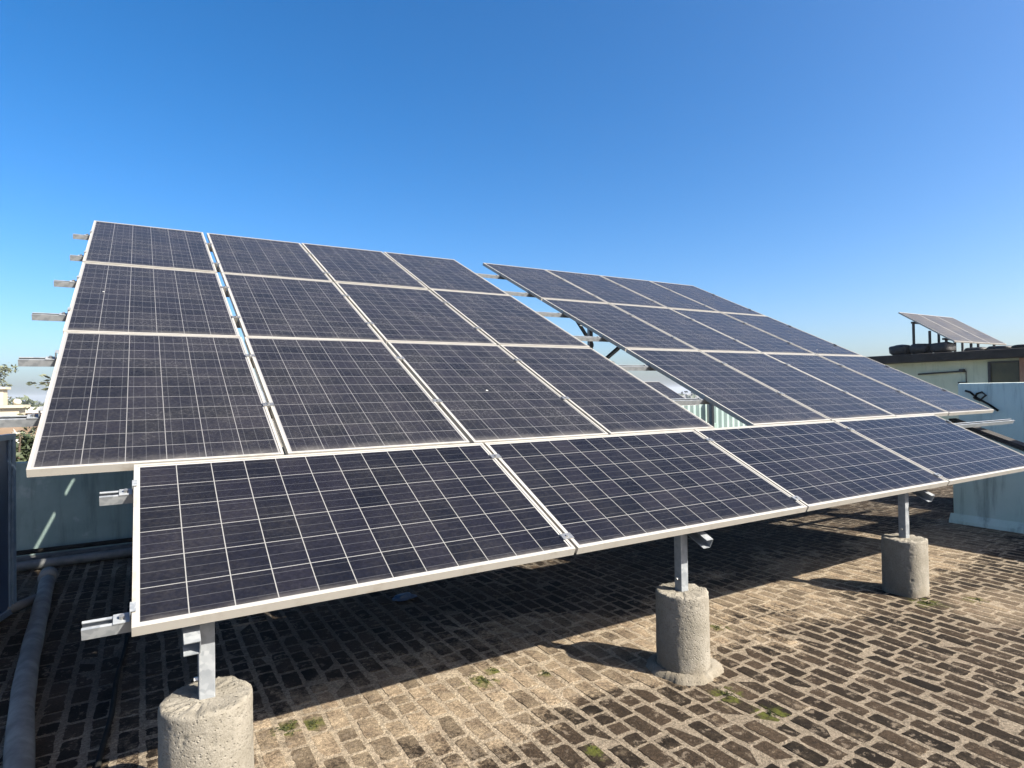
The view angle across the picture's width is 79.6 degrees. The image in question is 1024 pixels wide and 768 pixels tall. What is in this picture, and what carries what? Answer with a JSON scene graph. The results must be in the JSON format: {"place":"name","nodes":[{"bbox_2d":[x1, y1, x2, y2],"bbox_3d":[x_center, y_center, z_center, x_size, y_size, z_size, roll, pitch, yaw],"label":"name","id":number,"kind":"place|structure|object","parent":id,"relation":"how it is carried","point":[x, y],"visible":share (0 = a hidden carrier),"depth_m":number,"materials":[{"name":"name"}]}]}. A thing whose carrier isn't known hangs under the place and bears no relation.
{"place":"outdoors","nodes":[
{"label":"outdoors","id":0,"kind":"place"},
{"bbox_2d":[0,362,17,404],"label":"tree","id":1,"kind":"object","parent":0,"point":[5,368],"visible":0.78,"depth_m":49.80,"materials":[{"name":"green plant"}]},
{"bbox_2d":[0,387,30,415],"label":"house","id":2,"kind":"structure","parent":0,"point":[15,409],"depth_m":40.05,"materials":[{"name":"beige paint"}]},
{"bbox_2d":[0,426,37,444],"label":"house","id":3,"kind":"structure","parent":0,"point":[8,430],"depth_m":29.59,"materials":[{"name":"beige paint"}]},
{"bbox_2d":[26,407,41,413],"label":"house","id":4,"kind":"structure","parent":0,"point":[30,411],"depth_m":81.10,"materials":[{"name":"white paint"}]},
{"bbox_2d":[35,393,698,446],"bbox_3d":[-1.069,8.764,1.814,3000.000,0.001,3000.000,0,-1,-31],"label":"ground","id":5,"kind":"structure","parent":0,"point":[282,446],"depth_m":196.41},
{"bbox_2d":[13,430,33,461],"bbox_3d":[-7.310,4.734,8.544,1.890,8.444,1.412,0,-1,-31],"label":"shrub","id":6,"kind":"object","parent":5,"relation":"on","point":[24,449],"visible":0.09,"depth_m":8.70,"materials":[{"name":"green plant"}]},
{"bbox_2d":[10,395,36,406],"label":"tree","id":7,"kind":"object","parent":5,"relation":"on","point":[29,400],"visible":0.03,"depth_m":99.95,"materials":[{"name":"green plant"}]},
{"bbox_2d":[12,397,43,406],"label":"tree","id":8,"kind":"object","parent":5,"relation":"on","point":[27,403],"visible":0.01,"depth_m":96.67,"materials":[{"name":"green plant"}]},
{"bbox_2d":[17,374,50,438],"bbox_3d":[-18.413,4.024,24.981,2.510,10.662,3.036,-1,-1,18],"label":"tree","id":9,"kind":"object","parent":5,"relation":"on","point":[35,408],"visible":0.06,"depth_m":24.76,"materials":[{"name":"green plant"}]},
{"bbox_2d":[35,391,700,404],"bbox_3d":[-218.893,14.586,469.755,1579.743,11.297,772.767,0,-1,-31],"label":"distant trees","id":10,"kind":"object","parent":5,"relation":"on","point":[681,394],"visible":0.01,"depth_m":381.34,"materials":[{"name":"green plant"}]},
{"bbox_2d":[867,348,1023,420],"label":"house","id":11,"kind":"structure","parent":5,"relation":"on","point":[949,371],"depth_m":15.66,"materials":[{"name":"beige paint"}]},
{"bbox_2d":[889,344,910,354],"bbox_3d":[10.822,-0.936,17.113,0.469,0.315,0.534,0,-1,-31],"label":"sack","id":12,"kind":"object","parent":11,"relation":"on","point":[902,349],"visible":0.77,"depth_m":16.93,"materials":[{"name":"black plastic"}]},
{"bbox_2d":[909,344,932,353],"bbox_3d":[11.125,-0.945,16.672,0.511,0.309,0.508,0,-1,-31],"label":"sack","id":13,"kind":"object","parent":11,"relation":"on","point":[918,348],"visible":0.71,"depth_m":16.51,"materials":[{"name":"black plastic"}]},
{"bbox_2d":[930,342,955,352],"bbox_3d":[11.376,-0.962,16.225,0.509,0.299,0.491,0,-1,-31],"label":"sack","id":14,"kind":"object","parent":11,"relation":"on","point":[940,347],"visible":0.94,"depth_m":16.05,"materials":[{"name":"black plastic"}]},
{"bbox_2d":[911,322,995,352],"bbox_3d":[12.377,-1.269,17.172,3.000,0.890,0.840,0,-1,-31],"label":"panel stand","id":15,"kind":"object","parent":11,"relation":"on","point":[929,337],"visible":0.31,"depth_m":16.78,"materials":[{"name":"paint"}]},
{"bbox_2d":[899,312,972,342],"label":"solar panel","id":16,"kind":"object","parent":15,"relation":"on","point":[935,327],"visible":1,"depth_m":16.59,"materials":[{"name":"glass"}]},
{"bbox_2d":[919,314,989,343],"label":"solar panel","id":17,"kind":"object","parent":15,"relation":"on","point":[974,339],"visible":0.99,"depth_m":17.16,"materials":[{"name":"glass"}]},
{"bbox_2d":[937,316,1006,344],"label":"solar panel","id":18,"kind":"object","parent":15,"relation":"on","point":[977,333],"visible":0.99,"depth_m":17.68,"materials":[{"name":"glass"}]},
{"bbox_2d":[964,347,986,350],"bbox_3d":[12.011,-0.890,15.855,0.500,0.123,0.522,0,-1,-31],"label":"sack","id":19,"kind":"object","parent":11,"relation":"on","point":[974,348],"visible":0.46,"depth_m":15.70,"materials":[{"name":"black plastic"}]},
{"bbox_2d":[986,346,1011,349],"bbox_3d":[12.277,-0.897,15.428,0.499,0.128,0.504,0,-1,-31],"label":"sack","id":20,"kind":"object","parent":11,"relation":"on","point":[997,347],"visible":0.58,"depth_m":15.28,"materials":[{"name":"black plastic"}]},
{"bbox_2d":[987,360,1019,382],"bbox_3d":[11.982,0.491,14.910,0.090,2.100,0.660,0,-1,-31],"label":"window","id":21,"kind":"structure","parent":11,"relation":"in","point":[998,371],"depth_m":14.93,"materials":[{"name":"glass"}]},
{"bbox_2d":[1011,344,1023,347],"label":"sack","id":22,"kind":"object","parent":11,"relation":"on","point":[1018,346],"visible":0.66,"depth_m":14.88,"materials":[{"name":"black plastic"}]},
{"bbox_2d":[0,0,1023,404],"label":"sky","id":23,"kind":"structure","parent":0,"point":[828,170],"materials":[{"name":"blue"}]},
{"bbox_2d":[682,404,746,427],"bbox_3d":[4.690,2.147,15.053,6.000,3.420,0.186,0,-1,-31],"label":"sheet fence","id":24,"kind":"object","parent":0,"point":[722,419],"visible":0.05,"depth_m":15.41,"materials":[{"name":"white metal"}]},
{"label":"roof slab","id":25,"kind":"structure","parent":0,"visible":0},
{"bbox_2d":[16,423,716,561],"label":"parapet wall","id":26,"kind":"structure","parent":25,"relation":"on","point":[57,510],"depth_m":6.08,"materials":[{"name":"teal paint"}]},
{"bbox_2d":[16,537,132,555],"bbox_3d":[-3.378,1.562,6.440,6.100,0.042,0.064,0,-1,-31],"label":"conduit","id":27,"kind":"object","parent":26,"relation":"attached to","point":[68,547],"depth_m":5.91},
{"bbox_2d":[0,484,1023,767],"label":"roof paving","id":28,"kind":"structure","parent":25,"relation":"on","point":[760,757],"depth_m":3.44,"materials":[{"name":"brick"}]},
{"bbox_2d":[0,434,16,621],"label":"metal board","id":29,"kind":"object","parent":28,"relation":"on","point":[8,583],"visible":0.98,"depth_m":4.33,"materials":[{"name":"blue metal"}]},
{"bbox_2d":[3,566,57,767],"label":"drain pipe","id":30,"kind":"object","parent":28,"relation":"on","point":[19,749],"visible":1,"depth_m":3.08,"materials":[{"name":"grey plastic"}]},
{"bbox_2d":[7,593,37,612],"bbox_3d":[-3.588,1.593,4.256,0.082,0.085,0.697,-1,-1,13],"label":"side pipe","id":31,"kind":"object","parent":30,"relation":"attached to","point":[22,604],"visible":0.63,"depth_m":4.42,"materials":[{"name":"grey plastic"}]},
{"bbox_2d":[16,547,132,571],"bbox_3d":[-3.230,1.617,6.194,6.104,0.084,0.114,0,-1,-33],"label":"wall pipe","id":32,"kind":"object","parent":28,"relation":"on","point":[70,559],"depth_m":5.65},
{"bbox_2d":[94,633,128,767],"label":"cable","id":33,"kind":"object","parent":28,"relation":"on","point":[99,757],"visible":1,"depth_m":2.99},
{"bbox_2d":[157,676,253,767],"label":"concrete pillar","id":34,"kind":"structure","parent":28,"relation":"on","point":[194,731],"depth_m":2.07,"materials":[{"name":"beige concrete"}]},
{"bbox_2d":[194,622,214,699],"bbox_3d":[-1.088,0.969,2.170,0.066,0.397,0.052,0,-1,-31],"label":"steel post","id":35,"kind":"object","parent":34,"relation":"on","point":[205,678],"visible":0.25,"depth_m":2.15,"materials":[{"name":"metal"}]},
{"bbox_2d":[182,625,200,656],"bbox_3d":[-2.416,-0.320,4.275,0.050,0.055,5.771,0,25,-31],"label":"metal bracket","id":36,"kind":"object","parent":35,"relation":"attached to","point":[191,637],"visible":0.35,"depth_m":2.05,"materials":[{"name":"metal"}]},
{"bbox_2d":[70,251,750,309],"bbox_3d":[0.026,-1.135,7.568,8.918,0.089,0.044,0,25,-31],"label":"purlin","id":37,"kind":"object","parent":36,"relation":"on","point":[81,256],"visible":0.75,"depth_m":6.90,"materials":[{"name":"metal"}]},
{"bbox_2d":[82,221,216,272],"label":"solar panel","id":38,"kind":"object","parent":37,"relation":"attached to","point":[111,243],"visible":0.94,"depth_m":5.86,"materials":[{"name":"glass"}]},
{"bbox_2d":[207,233,331,281],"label":"solar panel","id":39,"kind":"object","parent":37,"relation":"on","point":[256,256],"visible":0.95,"depth_m":6.42,"materials":[{"name":"glass"}]},
{"bbox_2d":[301,243,427,289],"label":"solar panel","id":40,"kind":"object","parent":37,"relation":"on","point":[356,266],"visible":0.93,"depth_m":6.94,"materials":[{"name":"glass"}]},
{"bbox_2d":[384,252,508,294],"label":"solar panel","id":41,"kind":"object","parent":37,"relation":"on","point":[434,273],"visible":0.86,"depth_m":7.49,"materials":[{"name":"glass"}]},
{"bbox_2d":[483,263,607,303],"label":"solar panel","id":42,"kind":"object","parent":37,"relation":"on","point":[540,284],"visible":0.97,"depth_m":8.24,"materials":[{"name":"glass"}]},
{"bbox_2d":[545,269,666,307],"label":"solar panel","id":43,"kind":"object","parent":37,"relation":"on","point":[605,290],"visible":0.88,"depth_m":8.82,"materials":[{"name":"glass"}]},
{"bbox_2d":[600,275,718,311],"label":"solar panel","id":44,"kind":"object","parent":37,"relation":"attached to","point":[665,297],"visible":0.89,"depth_m":9.36,"materials":[{"name":"glass"}]},
{"bbox_2d":[650,281,764,315],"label":"solar panel","id":45,"kind":"object","parent":37,"relation":"attached to","point":[710,300],"visible":0.91,"depth_m":9.92,"materials":[{"name":"glass"}]},
{"bbox_2d":[81,473,942,640],"bbox_3d":[1.718,0.739,3.787,7.180,0.089,0.044,0,25,-31],"label":"purlin","id":46,"kind":"object","parent":36,"relation":"on","point":[121,623],"visible":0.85,"depth_m":1.98,"materials":[{"name":"metal"}]},
{"bbox_2d":[132,443,575,636],"bbox_3d":[-0.688,0.571,2.764,1.733,0.037,0.992,0,25,-31],"label":"solar panel","id":47,"kind":"object","parent":46,"relation":"on","point":[218,540],"visible":1,"depth_m":2.60,"materials":[{"name":"glass"}]},
{"bbox_2d":[484,430,806,553],"bbox_3d":[0.811,0.561,3.667,1.733,0.038,0.992,0,25,-31],"label":"solar panel","id":48,"kind":"object","parent":46,"relation":"attached to","point":[594,493],"visible":0.98,"depth_m":3.54,"materials":[{"name":"glass"}]},
{"bbox_2d":[694,421,948,511],"bbox_3d":[2.310,0.550,4.568,1.733,0.037,0.992,0,25,-31],"label":"solar panel","id":49,"kind":"object","parent":46,"relation":"attached to","point":[819,465],"visible":0.93,"depth_m":4.47,"materials":[{"name":"glass"}]},
{"bbox_2d":[835,414,1023,484],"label":"solar panel","id":50,"kind":"object","parent":46,"relation":"on","point":[952,453],"visible":0.94,"depth_m":5.37,"materials":[{"name":"glass"}]},
{"bbox_2d":[99,419,1014,505],"bbox_3d":[1.991,0.426,4.741,8.605,0.089,0.044,0,25,-31],"label":"purlin","id":51,"kind":"object","parent":36,"relation":"on","point":[124,496],"visible":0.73,"depth_m":2.57,"materials":[{"name":"metal"}]},
{"bbox_2d":[392,592,416,600],"bbox_3d":[-0.809,1.580,4.591,0.176,0.041,0.118,0,-1,-51],"label":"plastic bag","id":52,"kind":"object","parent":28,"relation":"on","point":[404,596],"visible":1,"depth_m":4.56,"materials":[{"name":"blue plastic"}]},
{"bbox_2d":[274,597,979,755],"bbox_3d":[1.180,1.553,3.504,4.646,0.013,1.222,0,-1,-31],"label":"moss","id":53,"kind":"object","parent":28,"relation":"on","point":[285,727],"visible":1,"depth_m":3.06,"materials":[{"name":"green plant"}]},
{"bbox_2d":[646,582,723,685],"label":"concrete pillar","id":54,"kind":"structure","parent":28,"relation":"on","point":[681,656],"depth_m":3.26,"materials":[{"name":"grey concrete"}]},
{"bbox_2d":[674,534,687,591],"bbox_3d":[0.926,0.977,3.381,0.066,0.442,0.052,0,-1,-31],"label":"steel post","id":55,"kind":"object","parent":54,"relation":"on","point":[681,561],"visible":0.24,"depth_m":3.37,"materials":[{"name":"metal"}]},
{"bbox_2d":[709,404,713,426],"bbox_3d":[2.916,-0.015,8.967,0.112,2.568,1.440,0,-1,-31],"label":"steel post","id":56,"kind":"object","parent":28,"relation":"on","point":[711,414],"depth_m":8.93,"materials":[{"name":"metal"}]},
{"bbox_2d":[881,533,929,597],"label":"concrete pillar","id":57,"kind":"structure","parent":28,"relation":"on","point":[905,567],"depth_m":4.47,"materials":[{"name":"grey concrete"}]},
{"bbox_2d":[898,493,909,537],"bbox_3d":[2.917,0.975,4.579,0.066,0.467,0.052,0,-1,-31],"label":"steel post","id":58,"kind":"object","parent":57,"relation":"in","point":[903,510],"visible":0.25,"depth_m":4.56,"materials":[{"name":"metal"}]},
{"bbox_2d":[911,490,934,501],"bbox_3d":[1.731,-0.350,6.770,0.050,0.055,5.771,0,25,-31],"label":"rafter","id":59,"kind":"object","parent":58,"relation":"attached to","point":[926,495],"visible":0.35,"depth_m":4.57,"materials":[{"name":"metal"}]},
{"bbox_2d":[949,418,1023,533],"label":"side wall","id":60,"kind":"structure","parent":28,"relation":"on","point":[996,502],"depth_m":6.57,"materials":[{"name":"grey paint"}]},
{"bbox_2d":[958,382,1023,442],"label":"stair wall","id":61,"kind":"structure","parent":28,"relation":"on","point":[1006,399],"depth_m":7.86,"materials":[{"name":"blue paint"}]},
{"bbox_2d":[965,390,998,410],"bbox_3d":[6.125,0.215,8.018,0.058,0.284,0.373,0,-1,-31],"label":"cable","id":62,"kind":"object","parent":61,"relation":"hanging from","point":[975,397],"visible":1,"depth_m":8.00,"materials":[{"name":"black rubber"}]},
{"bbox_3d":[3.622,1.979,17.311,2.560,3.850,1.210,0,-1,-31],"label":"panel stand","id":63,"kind":"object","parent":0,"visible":0},
{"bbox_2d":[645,382,686,405],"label":"solar panel","id":64,"kind":"object","parent":63,"relation":"on","point":[663,389],"visible":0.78,"depth_m":18.10,"materials":[{"name":"glass"}]},
{"bbox_3d":[-0.988,1.445,6.582,0.307,0.445,0.310,0,-1,-31],"label":"concrete pillar","id":65,"kind":"object","parent":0,"visible":0},
{"bbox_3d":[-0.998,0.013,6.612,0.112,2.568,1.440,0,-1,-31],"label":"steel post","id":66,"kind":"object","parent":65,"relation":"on","visible":0},
{"bbox_2d":[687,531,712,548],"bbox_3d":[-0.305,-0.335,5.544,0.050,0.055,5.771,0,25,-31],"label":"rafter","id":67,"kind":"object","parent":66,"relation":"attached to","point":[703,539],"visible":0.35,"depth_m":3.34,"materials":[{"name":"metal"}]},
{"bbox_2d":[73,231,714,294],"bbox_3d":[-0.363,-1.464,8.178,8.952,0.089,0.044,0,25,-31],"label":"purlin","id":68,"kind":"object","parent":67,"relation":"on","point":[81,236],"visible":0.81,"depth_m":6.98,"materials":[{"name":"metal"}]},
{"bbox_2d":[54,276,789,325],"bbox_3d":[0.376,-0.812,6.950,8.960,0.089,0.044,0,25,-31],"label":"purlin","id":69,"kind":"object","parent":67,"relation":"on","point":[63,283],"visible":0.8,"depth_m":5.24,"materials":[{"name":"metal"}]},
{"bbox_2d":[31,307,836,345],"bbox_3d":[0.719,-0.493,6.338,9.008,0.089,0.044,0,25,-31],"label":"purlin","id":70,"kind":"object","parent":67,"relation":"on","point":[62,316],"visible":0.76,"depth_m":4.10,"materials":[{"name":"metal"}]},
{"bbox_2d":[63,262,239,336],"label":"solar panel","id":71,"kind":"object","parent":70,"relation":"attached to","point":[108,298],"visible":0.91,"depth_m":4.55,"materials":[{"name":"glass"}]},
{"bbox_2d":[222,273,382,340],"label":"solar panel","id":72,"kind":"object","parent":70,"relation":"attached to","point":[271,307],"visible":0.94,"depth_m":5.11,"materials":[{"name":"glass"}]},
{"bbox_2d":[335,282,496,344],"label":"solar panel","id":73,"kind":"object","parent":70,"relation":"attached to","point":[396,314],"visible":0.89,"depth_m":5.64,"materials":[{"name":"glass"}]},
{"bbox_2d":[431,289,589,347],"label":"solar panel","id":74,"kind":"object","parent":70,"relation":"attached to","point":[498,319],"visible":0.94,"depth_m":6.18,"materials":[{"name":"glass"}]},
{"bbox_2d":[542,298,697,350],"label":"solar panel","id":75,"kind":"object","parent":70,"relation":"attached to","point":[618,328],"visible":0.97,"depth_m":6.94,"materials":[{"name":"glass"}]},
{"bbox_2d":[611,304,760,352],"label":"solar panel","id":76,"kind":"object","parent":70,"relation":"attached to","point":[698,336],"visible":0.9,"depth_m":7.51,"materials":[{"name":"glass"}]},
{"bbox_2d":[671,309,814,354],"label":"solar panel","id":77,"kind":"object","parent":70,"relation":"attached to","point":[761,341],"visible":0.91,"depth_m":8.06,"materials":[{"name":"glass"}]},
{"bbox_2d":[723,313,861,355],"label":"solar panel","id":78,"kind":"object","parent":70,"relation":"attached to","point":[815,345],"visible":0.91,"depth_m":8.61,"materials":[{"name":"glass"}]},
{"bbox_2d":[18,350,888,370],"bbox_3d":[1.092,-0.174,5.745,8.984,0.089,0.044,0,25,-31],"label":"purlin","id":79,"kind":"object","parent":67,"relation":"on","point":[48,361],"visible":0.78,"depth_m":3.50,"materials":[{"name":"metal"}]},
{"bbox_2d":[0,388,945,427],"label":"purlin","id":80,"kind":"object","parent":67,"relation":"on","point":[31,420],"visible":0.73,"depth_m":2.93,"materials":[{"name":"metal"}]},
{"bbox_2d":[26,331,283,476],"bbox_3d":[-1.947,0.027,3.416,1.008,0.037,1.630,0,25,-31],"label":"solar panel","id":81,"kind":"object","parent":80,"relation":"attached to","point":[114,402],"visible":0.97,"depth_m":3.21,"materials":[{"name":"glass"}]},
{"bbox_2d":[244,337,469,454],"bbox_3d":[-1.066,0.019,3.945,1.008,0.038,1.630,0,25,-31],"label":"solar panel","id":82,"kind":"object","parent":80,"relation":"on","point":[328,395],"visible":0.94,"depth_m":3.77,"materials":[{"name":"glass"}]},
{"bbox_2d":[387,342,607,443],"bbox_3d":[-0.175,0.016,4.483,1.008,0.037,1.630,0,25,-31],"label":"solar panel","id":83,"kind":"object","parent":80,"relation":"attached to","point":[490,393],"visible":0.91,"depth_m":4.33,"materials":[{"name":"glass"}]},
{"bbox_2d":[500,345,713,434],"bbox_3d":[0.707,0.009,5.014,1.008,0.038,1.630,0,25,-31],"label":"solar panel","id":84,"kind":"object","parent":80,"relation":"on","point":[608,396],"visible":0.91,"depth_m":4.88,"materials":[{"name":"glass"}]},
{"bbox_2d":[626,349,830,425],"bbox_3d":[1.971,-0.002,5.773,1.038,0.039,1.630,0,25,-31],"label":"solar panel","id":85,"kind":"object","parent":80,"relation":"attached to","point":[741,397],"visible":0.94,"depth_m":5.64,"materials":[{"name":"glass"}]},
{"bbox_2d":[701,351,894,420],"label":"solar panel","id":86,"kind":"object","parent":80,"relation":"attached to","point":[830,402],"visible":0.89,"depth_m":6.21,"materials":[{"name":"glass"}]},
{"bbox_2d":[764,353,947,416],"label":"solar panel","id":87,"kind":"object","parent":80,"relation":"attached to","point":[893,401],"visible":0.93,"depth_m":6.77,"materials":[{"name":"glass"}]},
{"bbox_2d":[818,355,993,415],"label":"solar panel","id":88,"kind":"object","parent":80,"relation":"attached to","point":[951,403],"visible":0.96,"depth_m":7.29,"materials":[{"name":"glass"}]},
{"bbox_3d":[1.027,1.431,7.797,0.307,0.442,0.308,0,-1,-31],"label":"concrete pillar","id":89,"kind":"object","parent":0,"visible":0},
{"bbox_2d":[576,322,619,358],"bbox_3d":[1.018,-0.001,7.825,0.112,2.568,1.440,0,-1,-31],"label":"steel post","id":90,"kind":"object","parent":89,"relation":"on","point":[591,345],"visible":0.09,"depth_m":7.80,"materials":[{"name":"metal"}]}
]}

